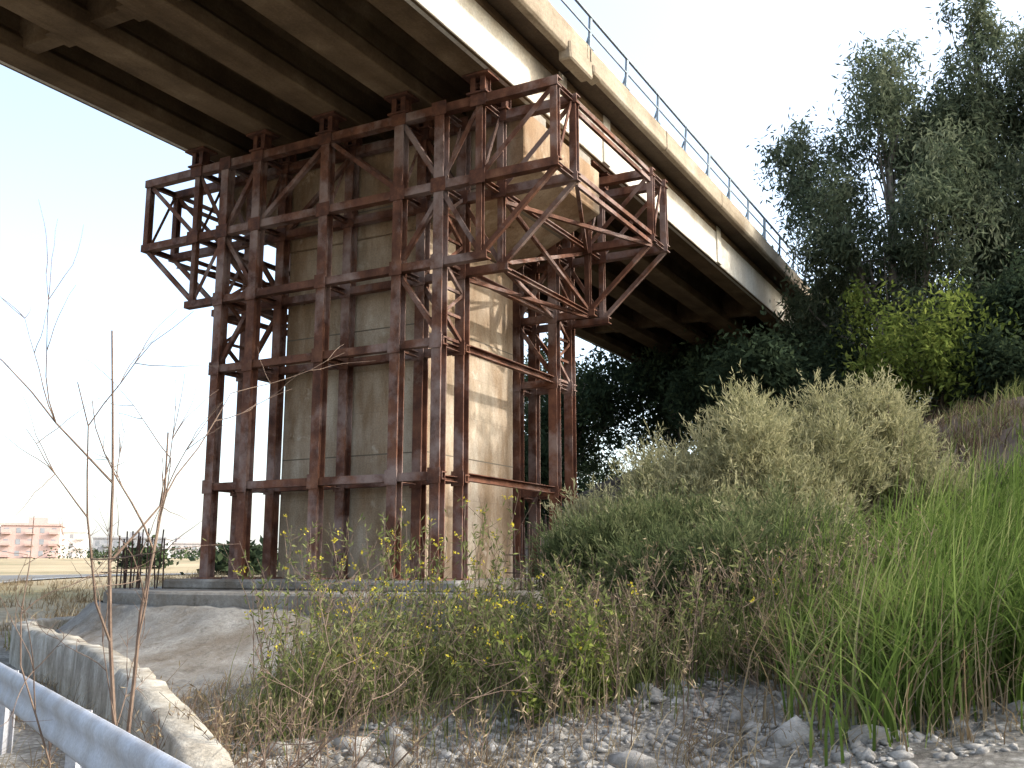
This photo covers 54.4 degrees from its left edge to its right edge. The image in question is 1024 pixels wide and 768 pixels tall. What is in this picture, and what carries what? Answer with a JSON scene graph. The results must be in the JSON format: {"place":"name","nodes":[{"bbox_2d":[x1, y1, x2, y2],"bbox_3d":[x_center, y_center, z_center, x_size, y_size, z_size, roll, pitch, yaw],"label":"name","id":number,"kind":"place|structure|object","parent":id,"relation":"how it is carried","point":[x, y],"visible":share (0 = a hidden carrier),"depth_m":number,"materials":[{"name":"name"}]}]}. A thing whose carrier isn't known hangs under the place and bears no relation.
{"place":"outdoors","nodes":[
{"label":"outdoors","id":0,"kind":"place"},
{"bbox_2d":[0,573,194,582],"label":"road","id":1,"kind":"structure","parent":0,"point":[15,577],"depth_m":50.38,"materials":[{"name":"grey asphalt"}]},
{"bbox_2d":[0,396,1023,767],"bbox_3d":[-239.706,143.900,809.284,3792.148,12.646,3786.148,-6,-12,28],"label":"ground","id":2,"kind":"structure","parent":0,"point":[920,758],"depth_m":8.39,"materials":[{"name":"grey gravel"}]},
{"bbox_2d":[0,518,4,532],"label":"walls","id":3,"kind":"structure","parent":2,"relation":"on","point":[2,520],"depth_m":232.12,"materials":[{"name":"white paint"}]},
{"bbox_2d":[0,517,66,557],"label":"walls","id":4,"kind":"structure","parent":2,"relation":"on","point":[39,523],"depth_m":221.95,"materials":[{"name":"paint"}]},
{"bbox_2d":[0,529,58,556],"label":"balconies","id":5,"kind":"structure","parent":4,"relation":"attached to","point":[28,543],"depth_m":220.58,"materials":[{"name":"white"}]},
{"bbox_2d":[2,528,56,555],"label":"windows","id":6,"kind":"structure","parent":4,"relation":"attached to","point":[41,541],"depth_m":221.75,"materials":[{"name":"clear glass"}]},
{"bbox_2d":[5,616,67,648],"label":"roadside grass","id":7,"kind":"structure","parent":2,"relation":"on","point":[9,638],"depth_m":18.96,"materials":[{"name":"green plant"}]},
{"bbox_2d":[62,524,87,557],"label":"walls","id":8,"kind":"structure","parent":2,"relation":"on","point":[76,529],"depth_m":232.47,"materials":[{"name":"white paint"}]},
{"bbox_2d":[62,534,82,556],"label":"windows","id":9,"kind":"structure","parent":8,"relation":"attached to","point":[71,536],"depth_m":231.90,"materials":[{"name":"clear glass"}]},
{"bbox_2d":[61,535,84,557],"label":"balconies","id":10,"kind":"structure","parent":8,"relation":"attached to","point":[80,546],"depth_m":231.38,"materials":[{"name":"white"}]},
{"bbox_2d":[0,518,153,767],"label":"dry stalk plant","id":11,"kind":"object","parent":2,"relation":"on","point":[34,707],"visible":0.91,"depth_m":6.57,"materials":[{"name":"brown plant"}]},
{"bbox_2d":[27,498,149,725],"bbox_3d":[-2.910,1.820,7.011,1.122,2.165,0.568,-6,-12,28],"label":"dry stalk plant","id":12,"kind":"object","parent":2,"relation":"on","point":[137,688],"visible":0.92,"depth_m":6.97,"materials":[{"name":"brown plant"}]},
{"bbox_2d":[0,662,191,767],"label":"guardrail","id":13,"kind":"object","parent":2,"relation":"on","point":[79,736],"visible":0.94,"depth_m":6.03,"materials":[{"name":"metal"}]},
{"bbox_2d":[9,616,234,767],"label":"retaining wall","id":14,"kind":"structure","parent":2,"relation":"on","point":[190,744],"depth_m":10.11,"materials":[{"name":"concrete"}]},
{"bbox_2d":[92,532,172,557],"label":"warehouse","id":15,"kind":"structure","parent":2,"relation":"on","point":[100,540],"depth_m":289.06,"materials":[{"name":"white concrete"}]},
{"bbox_2d":[95,541,161,554],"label":"windows","id":16,"kind":"structure","parent":15,"relation":"in","point":[97,542],"depth_m":288.76,"materials":[{"name":"grey glass"}]},
{"bbox_2d":[84,358,186,732],"bbox_3d":[-2.750,1.261,6.560,0.755,3.101,1.261,0,-10,2],"label":"dry stalk plant","id":17,"kind":"object","parent":2,"relation":"on","point":[145,589],"visible":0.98,"depth_m":6.98,"materials":[{"name":"brown plant"}]},
{"bbox_2d":[0,568,276,651],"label":"roadside grass","id":18,"kind":"structure","parent":2,"relation":"on","point":[54,594],"depth_m":33.55,"materials":[{"name":"beige plant"}]},
{"bbox_2d":[33,535,277,574],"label":"distant tree line","id":19,"kind":"object","parent":2,"relation":"on","point":[256,552],"visible":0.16,"depth_m":106.70,"materials":[{"name":"green plant"}]},
{"bbox_2d":[171,538,200,557],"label":"warehouse","id":20,"kind":"structure","parent":2,"relation":"on","point":[182,542],"depth_m":310.53,"materials":[{"name":"white concrete"}]},
{"bbox_2d":[0,199,375,723],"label":"dry stalk plant","id":21,"kind":"object","parent":2,"relation":"on","point":[108,633],"visible":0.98,"depth_m":6.92,"materials":[{"name":"brown plant"}]},
{"bbox_2d":[15,651,386,744],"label":"dry grass","id":22,"kind":"structure","parent":2,"relation":"on","point":[50,682],"depth_m":10.37,"materials":[{"name":"brown plant"}]},
{"bbox_2d":[54,600,406,704],"bbox_3d":[-4.706,4.065,15.871,4.585,1.083,12.177,6,-12,-31],"label":"concrete apron","id":23,"kind":"object","parent":2,"relation":"on","point":[199,642],"visible":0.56,"depth_m":14.42,"materials":[{"name":"grey concrete"}]},
{"bbox_2d":[245,640,315,767],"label":"dry stalk plant","id":24,"kind":"object","parent":2,"relation":"on","point":[267,672],"visible":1,"depth_m":6.20,"materials":[{"name":"brown plant"}]},
{"bbox_2d":[234,621,392,765],"bbox_3d":[-1.209,2.289,6.941,1.467,1.220,1.455,6,-12,-30],"label":"dry stalk plant","id":25,"kind":"object","parent":2,"relation":"on","point":[253,746],"visible":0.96,"depth_m":7.09,"materials":[{"name":"brown plant"}]},
{"bbox_2d":[259,563,384,767],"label":"dry stalk plant","id":26,"kind":"object","parent":2,"relation":"on","point":[301,700],"visible":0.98,"depth_m":7.05,"materials":[{"name":"brown plant"}]},
{"bbox_2d":[225,610,431,767],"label":"dry stalk plant","id":27,"kind":"object","parent":2,"relation":"on","point":[266,748],"visible":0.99,"depth_m":6.17,"materials":[{"name":"brown plant"}]},
{"bbox_2d":[103,578,567,633],"bbox_3d":[-2.805,4.787,19.378,8.800,1.980,8.500,-6,-12,28],"label":"concrete footing","id":28,"kind":"object","parent":2,"relation":"on","point":[221,593],"visible":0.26,"depth_m":16.20,"materials":[{"name":"grey concrete"}]},
{"bbox_2d":[99,528,164,588],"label":"starter bars","id":29,"kind":"object","parent":28,"relation":"on","point":[124,563],"visible":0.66,"depth_m":18.90,"materials":[{"name":"metal"}]},
{"bbox_2d":[140,69,669,580],"bbox_3d":[-2.245,-0.417,20.590,9.780,8.715,5.620,-6,-12,28],"label":"steel shoring frame","id":30,"kind":"object","parent":28,"relation":"on","point":[254,299],"visible":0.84,"depth_m":18.79,"materials":[{"name":"brown metal"}]},
{"bbox_2d":[218,104,598,578],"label":"bridge pier","id":31,"kind":"structure","parent":28,"relation":"on","point":[491,406],"depth_m":19.38,"materials":[{"name":"concrete"}]},
{"bbox_2d":[0,0,811,452],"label":"concrete girder bridge","id":32,"kind":"structure","parent":31,"relation":"on","point":[222,78],"depth_m":18.64,"materials":[{"name":"grey concrete"}]},
{"bbox_2d":[548,0,833,298],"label":"bridge railing","id":33,"kind":"object","parent":32,"relation":"on","point":[591,18],"visible":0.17,"depth_m":23.71,"materials":[{"name":"metal"}]},
{"bbox_2d":[505,514,557,590],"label":"starter bars","id":34,"kind":"object","parent":28,"relation":"on","point":[528,537],"visible":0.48,"depth_m":17.15,"materials":[{"name":"metal"}]},
{"bbox_2d":[310,575,461,767],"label":"dry stalk plant","id":35,"kind":"object","parent":2,"relation":"on","point":[362,669],"visible":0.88,"depth_m":7.96,"materials":[{"name":"brown plant"}]},
{"bbox_2d":[294,611,509,767],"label":"dry stalk plant","id":36,"kind":"object","parent":2,"relation":"on","point":[322,746],"visible":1,"depth_m":6.62,"materials":[{"name":"brown plant"}]},
{"bbox_2d":[354,647,462,767],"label":"dry stalk plant","id":37,"kind":"object","parent":2,"relation":"on","point":[356,763],"visible":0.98,"depth_m":6.34,"materials":[{"name":"brown plant"}]},
{"bbox_2d":[203,488,631,744],"bbox_3d":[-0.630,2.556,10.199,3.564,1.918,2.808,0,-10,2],"label":"flowering weeds","id":38,"kind":"object","parent":2,"relation":"on","point":[486,626],"visible":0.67,"depth_m":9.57,"materials":[{"name":"green plant"}]},
{"bbox_2d":[20,583,837,767],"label":"dry weeds","id":39,"kind":"object","parent":2,"relation":"on","point":[217,721],"visible":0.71,"depth_m":7.88,"materials":[{"name":"brown plant"}]},
{"bbox_2d":[392,629,565,767],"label":"dry stalk plant","id":40,"kind":"object","parent":2,"relation":"on","point":[404,756],"visible":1,"depth_m":7.45,"materials":[{"name":"brown plant"}]},
{"bbox_2d":[0,620,1023,767],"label":"dry grass","id":41,"kind":"structure","parent":2,"relation":"on","point":[740,733],"depth_m":7.47,"materials":[{"name":"brown plant"}]},
{"bbox_2d":[524,422,583,537],"bbox_3d":[0.573,3.720,34.062,4.023,4.945,4.133,-6,-12,28],"label":"dark tree","id":42,"kind":"object","parent":2,"relation":"on","point":[544,469],"visible":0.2,"depth_m":32.87,"materials":[{"name":"green plant"}]},
{"bbox_2d":[497,599,630,735],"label":"shrubby weeds","id":43,"kind":"object","parent":2,"relation":"on","point":[530,698],"visible":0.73,"depth_m":8.58,"materials":[{"name":"green plant"}]},
{"bbox_2d":[195,542,946,759],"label":"wild grass","id":44,"kind":"structure","parent":2,"relation":"on","point":[383,709],"depth_m":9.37,"materials":[{"name":"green plant"}]},
{"bbox_2d":[524,342,632,493],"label":"dark tree","id":45,"kind":"object","parent":2,"relation":"on","point":[584,482],"visible":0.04,"depth_m":46.64,"materials":[{"name":"green plant"}]},
{"bbox_2d":[524,333,650,488],"bbox_3d":[2.400,1.093,41.305,7.180,8.229,7.413,-6,-12,28],"label":"dark tree","id":46,"kind":"object","parent":2,"relation":"on","point":[593,396],"visible":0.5,"depth_m":39.69,"materials":[{"name":"green plant"}]},
{"bbox_2d":[547,427,635,494],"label":"dark tree","id":47,"kind":"object","parent":2,"relation":"on","point":[601,470],"visible":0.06,"depth_m":57.84,"materials":[{"name":"green plant"}]},
{"bbox_2d":[220,657,1023,767],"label":"rubble stones","id":48,"kind":"object","parent":2,"relation":"on","point":[617,759],"visible":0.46,"depth_m":7.59,"materials":[{"name":"stone"}]},
{"bbox_2d":[595,340,698,462],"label":"dark tree","id":49,"kind":"object","parent":2,"relation":"on","point":[624,367],"visible":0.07,"depth_m":43.05,"materials":[{"name":"green plant"}]},
{"bbox_2d":[602,360,691,470],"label":"dark tree","id":50,"kind":"object","parent":2,"relation":"on","point":[629,441],"visible":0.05,"depth_m":50.85,"materials":[{"name":"green plant"}]},
{"bbox_2d":[613,327,732,455],"bbox_3d":[6.963,0.000,40.013,5.576,7.232,5.890,-6,-12,28],"label":"dark tree","id":51,"kind":"object","parent":2,"relation":"on","point":[647,381],"visible":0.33,"depth_m":39.24,"materials":[{"name":"green plant"}]},
{"bbox_2d":[502,464,873,617],"bbox_3d":[2.281,2.375,12.374,4.840,2.704,2.726,-1,-10,8],"label":"tamarisk bush","id":52,"kind":"object","parent":2,"relation":"on","point":[581,538],"visible":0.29,"depth_m":12.16,"materials":[{"name":"green plant"}]},
{"bbox_2d":[640,320,789,447],"bbox_3d":[7.301,0.818,33.625,4.517,6.114,5.614,7,-13,-35],"label":"dark tree","id":53,"kind":"object","parent":2,"relation":"on","point":[694,397],"visible":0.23,"depth_m":33.98,"materials":[{"name":"green plant"}]},
{"bbox_2d":[526,359,911,594],"bbox_3d":[3.075,1.625,13.944,4.827,4.048,4.262,8,-13,-39],"label":"tamarisk bush","id":54,"kind":"object","parent":2,"relation":"on","point":[754,450],"visible":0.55,"depth_m":13.73,"materials":[{"name":"green plant"}]},
{"bbox_2d":[506,492,939,715],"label":"shrubby weeds","id":55,"kind":"object","parent":2,"relation":"on","point":[647,604],"visible":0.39,"depth_m":9.22,"materials":[{"name":"green plant"}]},
{"bbox_2d":[577,495,869,637],"bbox_3d":[2.238,2.273,10.810,3.152,2.057,2.749,-6,-12,28],"label":"tamarisk bush","id":56,"kind":"object","parent":2,"relation":"on","point":[723,536],"visible":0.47,"depth_m":10.38,"materials":[{"name":"green plant"}]},
{"bbox_2d":[692,305,823,455],"bbox_3d":[7.082,0.358,29.276,4.200,4.718,4.831,-6,-12,28],"label":"dark tree","id":57,"kind":"object","parent":2,"relation":"on","point":[770,361],"visible":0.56,"depth_m":28.32,"materials":[{"name":"green plant"}]},
{"bbox_2d":[739,265,872,350],"bbox_3d":[11.308,-0.721,37.678,5.390,7.338,7.855,-2,-11,13],"label":"dark tree","id":58,"kind":"object","parent":2,"relation":"on","point":[766,326],"visible":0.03,"depth_m":36.56,"materials":[{"name":"green plant"}]},
{"bbox_2d":[769,288,876,368],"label":"embankment shrub","id":59,"kind":"object","parent":2,"relation":"on","point":[830,338],"depth_m":32.89,"materials":[{"name":"green plant"}]},
{"bbox_2d":[652,481,1023,751],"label":"dry reeds","id":60,"kind":"object","parent":2,"relation":"on","point":[979,699],"visible":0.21,"depth_m":7.12,"materials":[{"name":"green plant"}]},
{"bbox_2d":[787,356,891,427],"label":"embankment shrub","id":61,"kind":"object","parent":2,"relation":"on","point":[823,377],"visible":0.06,"depth_m":28.17,"materials":[{"name":"green plant"}]},
{"bbox_2d":[661,375,1023,523],"bbox_3d":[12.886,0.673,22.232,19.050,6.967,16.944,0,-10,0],"label":"hillside grass","id":62,"kind":"structure","parent":2,"relation":"on","point":[1021,387],"depth_m":21.02,"materials":[{"name":"brown plant"}]},
{"bbox_2d":[776,316,930,409],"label":"embankment shrub","id":63,"kind":"object","parent":2,"relation":"on","point":[822,347],"visible":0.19,"depth_m":29.75,"materials":[{"name":"green plant"}]},
{"bbox_2d":[717,360,1004,557],"bbox_3d":[5.122,1.413,14.992,4.319,3.562,2.599,-2,-11,11],"label":"tamarisk bush","id":64,"kind":"object","parent":2,"relation":"on","point":[894,422],"visible":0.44,"depth_m":14.66,"materials":[{"name":"green plant"}]},
{"bbox_2d":[716,414,1023,766],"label":"reed bed","id":65,"kind":"object","parent":2,"relation":"on","point":[987,550],"visible":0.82,"depth_m":7.57,"materials":[{"name":"green plant"}]},
{"bbox_2d":[746,28,1020,380],"bbox_3d":[11.581,-5.079,31.232,8.473,13.149,7.982,-6,-12,28],"label":"eucalyptus tree","id":66,"kind":"object","parent":2,"relation":"on","point":[925,195],"visible":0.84,"depth_m":30.52,"materials":[{"name":"green plant"}]},
{"bbox_2d":[850,268,968,328],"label":"embankment shrub","id":67,"kind":"object","parent":2,"relation":"on","point":[927,287],"visible":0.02,"depth_m":32.99,"materials":[{"name":"green plant"}]},
{"bbox_2d":[824,271,1023,416],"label":"embankment shrub","id":68,"kind":"object","parent":2,"relation":"on","point":[899,343],"visible":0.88,"depth_m":26.17,"materials":[{"name":"green plant"}]},
{"bbox_2d":[867,269,998,402],"bbox_3d":[13.427,-1.165,31.234,5.875,6.258,5.381,-6,-12,28],"label":"embankment shrub","id":69,"kind":"object","parent":2,"relation":"on","point":[965,296],"depth_m":29.53,"materials":[{"name":"green plant"}]},
{"bbox_2d":[860,430,1023,567],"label":"reed bed","id":70,"kind":"object","parent":2,"relation":"on","point":[1009,480],"visible":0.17,"depth_m":13.88,"materials":[{"name":"green plant"}]},
{"bbox_2d":[878,0,1023,301],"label":"eucalyptus tree","id":71,"kind":"object","parent":2,"relation":"on","point":[986,105],"visible":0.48,"depth_m":31.02,"materials":[{"name":"green plant"}]},
{"bbox_2d":[883,267,1023,404],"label":"embankment shrub","id":72,"kind":"object","parent":2,"relation":"on","point":[979,291],"visible":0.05,"depth_m":27.26,"materials":[{"name":"green plant"}]},
{"bbox_2d":[911,298,1023,414],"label":"embankment shrub","id":73,"kind":"object","parent":2,"relation":"on","point":[1004,367],"visible":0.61,"depth_m":24.72,"materials":[{"name":"green plant"}]},
{"bbox_2d":[961,236,1023,348],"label":"embankment shrub","id":74,"kind":"object","parent":2,"relation":"on","point":[1016,288],"visible":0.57,"depth_m":26.32,"materials":[{"name":"green plant"}]},
{"bbox_2d":[994,14,1023,187],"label":"eucalyptus tree","id":75,"kind":"object","parent":2,"relation":"on","point":[1020,38],"visible":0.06,"depth_m":31.48,"materials":[{"name":"green plant"}]},
{"bbox_2d":[0,0,1023,552],"label":"sky","id":76,"kind":"structure","parent":0,"point":[730,70],"materials":[{"name":"white"}]}
]}

